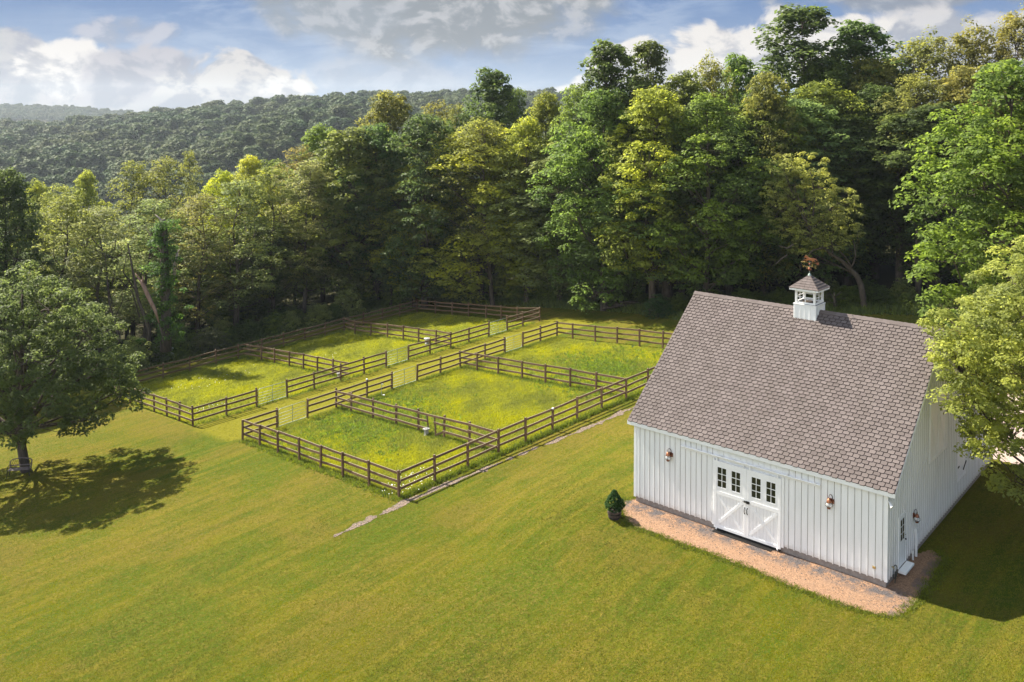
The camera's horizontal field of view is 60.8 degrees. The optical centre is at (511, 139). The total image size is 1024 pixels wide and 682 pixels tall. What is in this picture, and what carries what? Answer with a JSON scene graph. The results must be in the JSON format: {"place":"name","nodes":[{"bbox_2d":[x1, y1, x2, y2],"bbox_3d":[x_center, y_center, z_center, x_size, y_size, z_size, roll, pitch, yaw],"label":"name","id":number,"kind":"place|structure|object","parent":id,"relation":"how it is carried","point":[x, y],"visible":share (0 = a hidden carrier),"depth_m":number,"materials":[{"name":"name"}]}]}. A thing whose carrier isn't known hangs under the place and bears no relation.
{"place":"outdoors","nodes":[
{"label":"outdoors","id":0,"kind":"place"},
{"bbox_2d":[0,110,1023,681],"bbox_3d":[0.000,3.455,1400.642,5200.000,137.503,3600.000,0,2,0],"label":"ground","id":1,"kind":"structure","parent":0,"point":[182,464],"depth_m":38.28,"materials":[{"name":"green plant"}]},
{"bbox_2d":[0,165,67,373],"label":"maple tree","id":2,"kind":"object","parent":1,"relation":"on","point":[15,190],"visible":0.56,"depth_m":79.62,"materials":[{"name":"green plant"}]},
{"bbox_2d":[11,178,59,252],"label":"maple tree","id":3,"kind":"object","parent":1,"relation":"on","point":[36,187],"visible":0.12,"depth_m":103.84,"materials":[{"name":"green plant"}]},
{"bbox_2d":[32,183,90,260],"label":"ash tree","id":4,"kind":"object","parent":1,"relation":"on","point":[56,210],"visible":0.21,"depth_m":99.22,"materials":[{"name":"green plant"}]},
{"bbox_2d":[16,194,118,351],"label":"ash tree","id":5,"kind":"object","parent":1,"relation":"on","point":[71,205],"visible":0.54,"depth_m":83.89,"materials":[{"name":"green plant"}]},
{"bbox_2d":[32,247,106,351],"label":"forest tree","id":6,"kind":"object","parent":1,"relation":"on","point":[85,275],"visible":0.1,"depth_m":90.18,"materials":[{"name":"green plant"}]},
{"bbox_2d":[0,259,151,472],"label":"maple tree","id":7,"kind":"object","parent":1,"relation":"on","point":[29,316],"visible":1,"depth_m":54.39,"materials":[{"name":"green plant"}]},
{"bbox_2d":[51,170,120,340],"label":"maple tree","id":8,"kind":"object","parent":1,"relation":"on","point":[85,182],"visible":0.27,"depth_m":103.90,"materials":[{"name":"green plant"}]},
{"bbox_2d":[37,205,151,352],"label":"ash tree","id":9,"kind":"object","parent":1,"relation":"on","point":[98,227],"visible":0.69,"depth_m":86.76,"materials":[{"name":"green plant"}]},
{"bbox_2d":[73,239,139,335],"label":"forest tree","id":10,"kind":"object","parent":1,"relation":"on","point":[105,287],"visible":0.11,"depth_m":98.60,"materials":[{"name":"green plant"}]},
{"bbox_2d":[88,160,169,340],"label":"ash tree","id":11,"kind":"object","parent":1,"relation":"on","point":[122,203],"visible":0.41,"depth_m":102.44,"materials":[{"name":"green plant"}]},
{"bbox_2d":[102,241,159,342],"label":"forest tree","id":12,"kind":"object","parent":1,"relation":"on","point":[132,329],"visible":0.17,"depth_m":99.17,"materials":[{"name":"green plant"}]},
{"bbox_2d":[110,335,153,371],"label":"shrub","id":13,"kind":"object","parent":1,"relation":"on","point":[134,346],"visible":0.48,"depth_m":83.27,"materials":[{"name":"green plant"}]},
{"bbox_2d":[110,227,159,362],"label":"bare tree","id":14,"kind":"object","parent":1,"relation":"on","point":[147,324],"visible":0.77,"depth_m":85.41,"materials":[{"name":"brown plant"}]},
{"bbox_2d":[95,199,208,348],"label":"ash tree","id":15,"kind":"object","parent":1,"relation":"on","point":[150,259],"visible":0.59,"depth_m":91.18,"materials":[{"name":"green plant"}]},
{"bbox_2d":[114,386,191,420],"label":"rail fence","id":16,"kind":"object","parent":1,"relation":"on","point":[154,401],"visible":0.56,"depth_m":65.57,"materials":[{"name":"brown wood"}]},
{"bbox_2d":[123,155,200,295],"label":"ash tree","id":17,"kind":"object","parent":1,"relation":"on","point":[163,181],"visible":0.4,"depth_m":102.89,"materials":[{"name":"green plant"}]},
{"bbox_2d":[135,214,193,352],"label":"dead tree","id":18,"kind":"object","parent":1,"relation":"on","point":[166,283],"visible":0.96,"depth_m":83.00,"materials":[{"name":"green plant"}]},
{"bbox_2d":[142,228,224,332],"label":"forest tree","id":19,"kind":"object","parent":1,"relation":"on","point":[191,323],"visible":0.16,"depth_m":101.28,"materials":[{"name":"green plant"}]},
{"bbox_2d":[171,149,209,230],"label":"ash tree","id":20,"kind":"object","parent":1,"relation":"on","point":[189,160],"visible":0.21,"depth_m":111.70,"materials":[{"name":"green plant"}]},
{"bbox_2d":[147,193,249,333],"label":"ash tree","id":21,"kind":"object","parent":1,"relation":"on","point":[200,205],"visible":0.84,"depth_m":91.00,"materials":[{"name":"green plant"}]},
{"bbox_2d":[191,326,229,355],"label":"shrub","id":22,"kind":"object","parent":1,"relation":"on","point":[211,333],"visible":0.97,"depth_m":88.08,"materials":[{"name":"green plant"}]},
{"bbox_2d":[195,169,252,323],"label":"maple tree","id":23,"kind":"object","parent":1,"relation":"on","point":[224,176],"visible":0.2,"depth_m":104.51,"materials":[{"name":"green plant"}]},
{"bbox_2d":[190,226,277,330],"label":"forest tree","id":24,"kind":"object","parent":1,"relation":"on","point":[242,315],"visible":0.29,"depth_m":97.94,"materials":[{"name":"green plant"}]},
{"bbox_2d":[171,180,297,336],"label":"ash tree","id":25,"kind":"object","parent":1,"relation":"on","point":[227,192],"visible":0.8,"depth_m":93.93,"materials":[{"name":"green plant"}]},
{"bbox_2d":[213,155,289,275],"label":"maple tree","id":26,"kind":"object","parent":1,"relation":"on","point":[246,164],"visible":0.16,"depth_m":105.54,"materials":[{"name":"green plant"}]},
{"bbox_2d":[109,299,417,383],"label":"rail fence","id":27,"kind":"object","parent":1,"relation":"on","point":[262,344],"visible":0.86,"depth_m":86.42,"materials":[{"name":"brown wood"}]},
{"bbox_2d":[221,166,315,310],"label":"ash tree","id":28,"kind":"object","parent":1,"relation":"on","point":[263,182],"visible":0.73,"depth_m":96.61,"materials":[{"name":"green plant"}]},
{"bbox_2d":[232,225,311,316],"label":"forest tree","id":29,"kind":"object","parent":1,"relation":"on","point":[266,302],"visible":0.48,"depth_m":98.78,"materials":[{"name":"green plant"}]},
{"bbox_2d":[243,344,348,375],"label":"rail fence","id":30,"kind":"object","parent":1,"relation":"on","point":[289,357],"visible":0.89,"depth_m":77.52,"materials":[{"name":"brown wood"}]},
{"bbox_2d":[266,144,327,309],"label":"ash tree","id":31,"kind":"object","parent":1,"relation":"on","point":[299,150],"visible":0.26,"depth_m":108.24,"materials":[{"name":"green plant"}]},
{"bbox_2d":[263,160,348,319],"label":"ash tree","id":32,"kind":"object","parent":1,"relation":"on","point":[300,253],"visible":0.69,"depth_m":99.90,"materials":[{"name":"green plant"}]},
{"bbox_2d":[279,123,352,304],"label":"maple tree","id":33,"kind":"object","parent":1,"relation":"on","point":[314,138],"visible":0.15,"depth_m":110.90,"materials":[{"name":"green plant"}]},
{"bbox_2d":[243,419,400,491],"bbox_3d":[-11.890,18.699,51.717,0.232,2.989,17.343,-2,2,-44],"label":"rail fence","id":34,"kind":"object","parent":1,"relation":"on","point":[320,461],"visible":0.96,"depth_m":50.89,"materials":[{"name":"brown wood"}]},
{"bbox_2d":[280,126,413,309],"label":"maple tree","id":35,"kind":"object","parent":1,"relation":"on","point":[342,143],"visible":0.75,"depth_m":102.01,"materials":[{"name":"green plant"}]},
{"bbox_2d":[332,283,366,318],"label":"shrub","id":36,"kind":"object","parent":1,"relation":"on","point":[349,294],"visible":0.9,"depth_m":100.12,"materials":[{"name":"green plant"}]},
{"bbox_2d":[191,307,540,426],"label":"rail fence","id":37,"kind":"object","parent":1,"relation":"on","point":[226,410],"visible":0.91,"depth_m":71.61,"materials":[{"name":"brown wood"}]},
{"bbox_2d":[0,87,739,289],"bbox_3d":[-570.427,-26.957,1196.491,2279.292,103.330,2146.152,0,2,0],"label":"distant forest","id":38,"kind":"object","parent":1,"relation":"on","point":[102,144],"visible":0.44,"depth_m":663.20,"materials":[{"name":"green plant"}]},
{"bbox_2d":[314,123,435,303],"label":"maple tree","id":39,"kind":"object","parent":1,"relation":"on","point":[381,133],"visible":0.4,"depth_m":103.87,"materials":[{"name":"green plant"}]},
{"bbox_2d":[116,311,642,501],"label":"fence line grass","id":40,"kind":"structure","parent":1,"relation":"on","point":[425,485],"depth_m":57.24,"materials":[{"name":"green plant"}]},
{"bbox_2d":[340,89,433,294],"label":"maple tree","id":41,"kind":"object","parent":1,"relation":"on","point":[400,116],"visible":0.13,"depth_m":110.65,"materials":[{"name":"green plant"}]},
{"bbox_2d":[114,311,663,495],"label":"paddock grass","id":42,"kind":"structure","parent":1,"relation":"on","point":[484,383],"depth_m":65.74,"materials":[{"name":"green plant"}]},
{"bbox_2d":[345,318,449,344],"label":"rail fence","id":43,"kind":"object","parent":1,"relation":"on","point":[387,329],"visible":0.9,"depth_m":85.26,"materials":[{"name":"brown wood"}]},
{"bbox_2d":[241,321,557,440],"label":"rail fence","id":44,"kind":"object","parent":1,"relation":"on","point":[308,405],"visible":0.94,"depth_m":66.05,"materials":[{"name":"brown wood"}]},
{"bbox_2d":[356,159,462,307],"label":"maple tree","id":45,"kind":"object","parent":1,"relation":"on","point":[398,220],"visible":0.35,"depth_m":101.11,"materials":[{"name":"green plant"}]},
{"bbox_2d":[335,390,497,448],"bbox_3d":[-6.742,18.165,56.634,0.240,3.017,17.342,-2,2,-44],"label":"rail fence","id":46,"kind":"object","parent":1,"relation":"on","point":[418,419],"visible":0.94,"depth_m":55.88,"materials":[{"name":"brown wood"}]},
{"bbox_2d":[346,113,487,307],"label":"maple tree","id":47,"kind":"object","parent":1,"relation":"on","point":[418,134],"visible":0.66,"depth_m":99.70,"materials":[{"name":"green plant"}]},
{"bbox_2d":[426,116,529,305],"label":"ash tree","id":48,"kind":"object","parent":1,"relation":"on","point":[477,221],"visible":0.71,"depth_m":97.07,"materials":[{"name":"green plant"}]},
{"bbox_2d":[418,300,538,320],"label":"rail fence","id":49,"kind":"object","parent":1,"relation":"on","point":[485,309],"visible":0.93,"depth_m":92.46,"materials":[{"name":"brown wood"}]},
{"bbox_2d":[404,121,556,303],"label":"maple tree","id":50,"kind":"object","parent":1,"relation":"on","point":[478,287],"visible":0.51,"depth_m":97.12,"materials":[{"name":"green plant"}]},
{"bbox_2d":[333,407,633,536],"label":"gravel swale","id":51,"kind":"structure","parent":1,"relation":"on","point":[404,502],"depth_m":46.83,"materials":[{"name":"grey gravel"}]},
{"bbox_2d":[448,67,535,277],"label":"oak tree","id":52,"kind":"object","parent":1,"relation":"on","point":[491,84],"visible":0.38,"depth_m":106.55,"materials":[{"name":"green plant"}]},
{"bbox_2d":[0,286,1018,405],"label":"woodland edge grass","id":53,"kind":"structure","parent":1,"relation":"on","point":[854,309],"depth_m":87.03,"materials":[{"name":"green plant"}]},
{"bbox_2d":[473,115,564,302],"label":"maple tree","id":54,"kind":"object","parent":1,"relation":"on","point":[524,129],"visible":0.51,"depth_m":95.48,"materials":[{"name":"green plant"}]},
{"bbox_2d":[397,366,654,496],"bbox_3d":[5.063,17.029,55.983,30.476,3.293,0.209,-2,2,-44],"label":"rail fence","id":55,"kind":"object","parent":1,"relation":"on","point":[499,437],"visible":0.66,"depth_m":51.39,"materials":[{"name":"brown wood"}]},
{"bbox_2d":[474,141,600,301],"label":"maple tree","id":56,"kind":"object","parent":1,"relation":"on","point":[538,266],"visible":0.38,"depth_m":92.95,"materials":[{"name":"green plant"}]},
{"bbox_2d":[509,89,576,278],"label":"maple tree","id":57,"kind":"object","parent":1,"relation":"on","point":[540,111],"visible":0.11,"depth_m":99.07,"materials":[{"name":"green plant"}]},
{"bbox_2d":[462,352,627,392],"bbox_3d":[1.758,17.334,64.748,0.216,3.012,17.347,-2,2,-44],"label":"rail fence","id":58,"kind":"object","parent":1,"relation":"on","point":[570,375],"visible":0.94,"depth_m":64.02,"materials":[{"name":"brown wood"}]},
{"bbox_2d":[531,83,599,292],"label":"maple tree","id":59,"kind":"object","parent":1,"relation":"on","point":[567,116],"visible":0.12,"depth_m":95.11,"materials":[{"name":"green plant"}]},
{"bbox_2d":[525,88,675,313],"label":"maple tree","id":60,"kind":"object","parent":1,"relation":"on","point":[612,279],"visible":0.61,"depth_m":86.82,"materials":[{"name":"green plant"}]},
{"bbox_2d":[553,106,648,299],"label":"maple tree","id":61,"kind":"object","parent":1,"relation":"on","point":[596,125],"visible":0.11,"depth_m":89.00,"materials":[{"name":"green plant"}]},
{"bbox_2d":[560,39,664,245],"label":"oak tree","id":62,"kind":"object","parent":1,"relation":"on","point":[604,70],"visible":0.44,"depth_m":90.61,"materials":[{"name":"green plant"}]},
{"bbox_2d":[604,489,625,519],"bbox_3d":[4.691,16.521,39.601,0.978,1.317,0.979,0,2,0],"label":"potted spruce","id":63,"kind":"object","parent":1,"relation":"on","point":[614,510],"visible":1,"depth_m":39.40,"materials":[{"name":"green plant"}]},
{"bbox_2d":[558,322,672,347],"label":"rail fence","id":64,"kind":"object","parent":1,"relation":"on","point":[617,334],"visible":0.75,"depth_m":73.77,"materials":[{"name":"brown wood"}]},
{"bbox_2d":[620,39,678,293],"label":"oak tree","id":65,"kind":"object","parent":1,"relation":"on","point":[650,52],"visible":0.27,"depth_m":92.03,"materials":[{"name":"green plant"}]},
{"bbox_2d":[585,84,727,313],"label":"maple tree","id":66,"kind":"object","parent":1,"relation":"on","point":[648,106],"visible":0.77,"depth_m":82.46,"materials":[{"name":"green plant"}]},
{"bbox_2d":[642,293,675,318],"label":"shrub","id":67,"kind":"object","parent":1,"relation":"on","point":[657,308],"visible":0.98,"depth_m":82.07,"materials":[{"name":"green plant"}]},
{"bbox_2d":[568,135,772,299],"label":"maple tree","id":68,"kind":"object","parent":1,"relation":"on","point":[666,289],"visible":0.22,"depth_m":83.43,"materials":[{"name":"green plant"}]},
{"bbox_2d":[622,69,725,295],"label":"maple tree","id":69,"kind":"object","parent":1,"relation":"on","point":[686,85],"visible":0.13,"depth_m":88.73,"materials":[{"name":"green plant"}]},
{"bbox_2d":[644,91,783,295],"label":"maple tree","id":70,"kind":"object","parent":1,"relation":"on","point":[711,108],"visible":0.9,"depth_m":79.98,"materials":[{"name":"green plant"}]},
{"bbox_2d":[686,49,746,291],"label":"hickory tree","id":71,"kind":"object","parent":1,"relation":"on","point":[715,74],"visible":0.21,"depth_m":91.29,"materials":[{"name":"green plant"}]},
{"bbox_2d":[664,120,788,294],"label":"maple tree","id":72,"kind":"object","parent":1,"relation":"on","point":[729,288],"visible":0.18,"depth_m":84.10,"materials":[{"name":"green plant"}]},
{"bbox_2d":[711,52,768,283],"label":"oak tree","id":73,"kind":"object","parent":1,"relation":"on","point":[739,65],"visible":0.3,"depth_m":94.11,"materials":[{"name":"green plant"}]},
{"bbox_2d":[712,71,811,296],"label":"maple tree","id":74,"kind":"object","parent":1,"relation":"on","point":[765,95],"visible":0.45,"depth_m":84.50,"materials":[{"name":"green plant"}]},
{"bbox_2d":[711,87,834,293],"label":"maple tree","id":75,"kind":"object","parent":1,"relation":"on","point":[798,143],"visible":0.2,"depth_m":85.33,"materials":[{"name":"green plant"}]},
{"bbox_2d":[622,499,942,614],"bbox_3d":[10.530,17.228,36.557,13.565,0.041,6.185,1,2,25],"label":"apron","id":76,"kind":"object","parent":1,"relation":"on","point":[907,584],"visible":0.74,"depth_m":35.20,"materials":[{"name":"beige gravel"}]},
{"bbox_2d":[616,494,951,621],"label":"apron edge grass","id":77,"kind":"structure","parent":1,"relation":"on","point":[806,591],"depth_m":34.40,"materials":[{"name":"green plant"}]},
{"bbox_2d":[748,2,866,271],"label":"oak tree","id":78,"kind":"object","parent":1,"relation":"on","point":[808,19],"visible":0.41,"depth_m":96.17,"materials":[{"name":"green plant"}]},
{"bbox_2d":[627,255,992,586],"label":"barn","id":79,"kind":"structure","parent":1,"relation":"on","point":[771,425],"depth_m":38.07,"materials":[{"name":"white"}]},
{"bbox_2d":[714,460,745,537],"bbox_3d":[9.448,15.601,37.871,1.520,3.030,0.136,1,2,41],"label":"sliding door","id":80,"kind":"structure","parent":79,"relation":"in","point":[729,479],"depth_m":37.88,"materials":[{"name":"white paint"}]},
{"bbox_2d":[743,469,780,549],"bbox_3d":[10.546,15.628,36.902,1.711,3.030,0.136,1,2,41],"label":"sliding door","id":81,"kind":"structure","parent":79,"relation":"in","point":[763,491],"depth_m":36.86,"materials":[{"name":"white paint"}]},
{"bbox_2d":[898,510,906,569],"bbox_3d":[15.649,16.003,34.922,0.085,2.070,0.960,1,2,41],"label":"side door","id":82,"kind":"structure","parent":79,"relation":"in","point":[902,521],"depth_m":34.90,"materials":[{"name":"white paint"}]},
{"bbox_2d":[929,389,946,463],"bbox_3d":[18.745,12.571,38.355,0.042,2.680,2.450,1,2,41],"label":"loft door","id":83,"kind":"structure","parent":79,"relation":"in","point":[938,421],"depth_m":38.23,"materials":[{"name":"white paint"}]},
{"bbox_2d":[757,151,866,307],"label":"tree","id":84,"kind":"object","parent":1,"relation":"on","point":[813,231],"visible":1,"depth_m":76.41,"materials":[{"name":"green plant"}]},
{"bbox_2d":[750,98,883,290],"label":"maple tree","id":85,"kind":"object","parent":1,"relation":"on","point":[796,273],"visible":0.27,"depth_m":84.73,"materials":[{"name":"green plant"}]},
{"bbox_2d":[765,77,883,281],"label":"maple tree","id":86,"kind":"object","parent":1,"relation":"on","point":[823,90],"visible":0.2,"depth_m":87.86,"materials":[{"name":"green plant"}]},
{"bbox_2d":[790,53,878,266],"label":"maple tree","id":87,"kind":"object","parent":1,"relation":"on","point":[811,72],"visible":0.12,"depth_m":94.46,"materials":[{"name":"green plant"}]},
{"bbox_2d":[789,164,902,285],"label":"forest tree","id":88,"kind":"object","parent":1,"relation":"on","point":[859,267],"visible":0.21,"depth_m":85.94,"materials":[{"name":"green plant"}]},
{"bbox_2d":[785,112,915,285],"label":"maple tree","id":89,"kind":"object","parent":1,"relation":"on","point":[880,242],"visible":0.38,"depth_m":84.72,"materials":[{"name":"green plant"}]},
{"bbox_2d":[828,55,909,270],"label":"maple tree","id":90,"kind":"object","parent":1,"relation":"on","point":[878,80],"visible":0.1,"depth_m":92.64,"materials":[{"name":"green plant"}]},
{"bbox_2d":[821,19,921,114],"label":"oak tree","id":91,"kind":"object","parent":1,"relation":"on","point":[855,30],"visible":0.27,"depth_m":96.17,"materials":[{"name":"green plant"}]},
{"bbox_2d":[822,82,923,278],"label":"maple tree","id":92,"kind":"object","parent":1,"relation":"on","point":[866,95],"visible":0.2,"depth_m":88.18,"materials":[{"name":"green plant"}]},
{"bbox_2d":[833,111,955,287],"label":"oak tree","id":93,"kind":"object","parent":1,"relation":"on","point":[888,143],"visible":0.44,"depth_m":83.35,"materials":[{"name":"green plant"}]},
{"bbox_2d":[860,64,967,281],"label":"hickory tree","id":94,"kind":"object","parent":1,"relation":"on","point":[907,93],"visible":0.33,"depth_m":84.96,"materials":[{"name":"green plant"}]},
{"bbox_2d":[866,25,980,158],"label":"hickory tree","id":95,"kind":"object","parent":1,"relation":"on","point":[917,52],"visible":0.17,"depth_m":90.91,"materials":[{"name":"green plant"}]},
{"bbox_2d":[870,102,998,288],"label":"oak tree","id":96,"kind":"object","parent":1,"relation":"on","point":[924,110],"visible":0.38,"depth_m":81.08,"materials":[{"name":"green plant"}]},
{"bbox_2d":[883,164,1001,286],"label":"forest tree","id":97,"kind":"object","parent":1,"relation":"on","point":[942,272],"visible":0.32,"depth_m":80.49,"materials":[{"name":"green plant"}]},
{"bbox_2d":[888,57,1023,375],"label":"maple tree","id":98,"kind":"object","parent":1,"relation":"on","point":[968,228],"visible":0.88,"depth_m":56.72,"materials":[{"name":"green plant"}]},
{"bbox_2d":[905,14,1021,160],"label":"hickory tree","id":99,"kind":"object","parent":1,"relation":"on","point":[968,50],"visible":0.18,"depth_m":88.94,"materials":[{"name":"green plant"}]},
{"bbox_2d":[909,65,1023,280],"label":"maple tree","id":100,"kind":"object","parent":1,"relation":"on","point":[962,75],"visible":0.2,"depth_m":82.68,"materials":[{"name":"green plant"}]},
{"bbox_2d":[916,235,1023,506],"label":"maple tree","id":101,"kind":"object","parent":1,"relation":"on","point":[989,394],"visible":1,"depth_m":34.91,"materials":[{"name":"green plant"}]},
{"bbox_2d":[968,2,1023,184],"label":"hickory tree","id":102,"kind":"object","parent":1,"relation":"on","point":[1014,25],"visible":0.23,"depth_m":87.40,"materials":[{"name":"green plant"}]},
{"bbox_2d":[976,110,1023,323],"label":"maple tree","id":103,"kind":"object","parent":1,"relation":"on","point":[1017,198],"visible":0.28,"depth_m":55.81,"materials":[{"name":"green plant"}]},
{"bbox_2d":[0,0,1023,111],"label":"sky","id":104,"kind":"structure","parent":0,"point":[136,55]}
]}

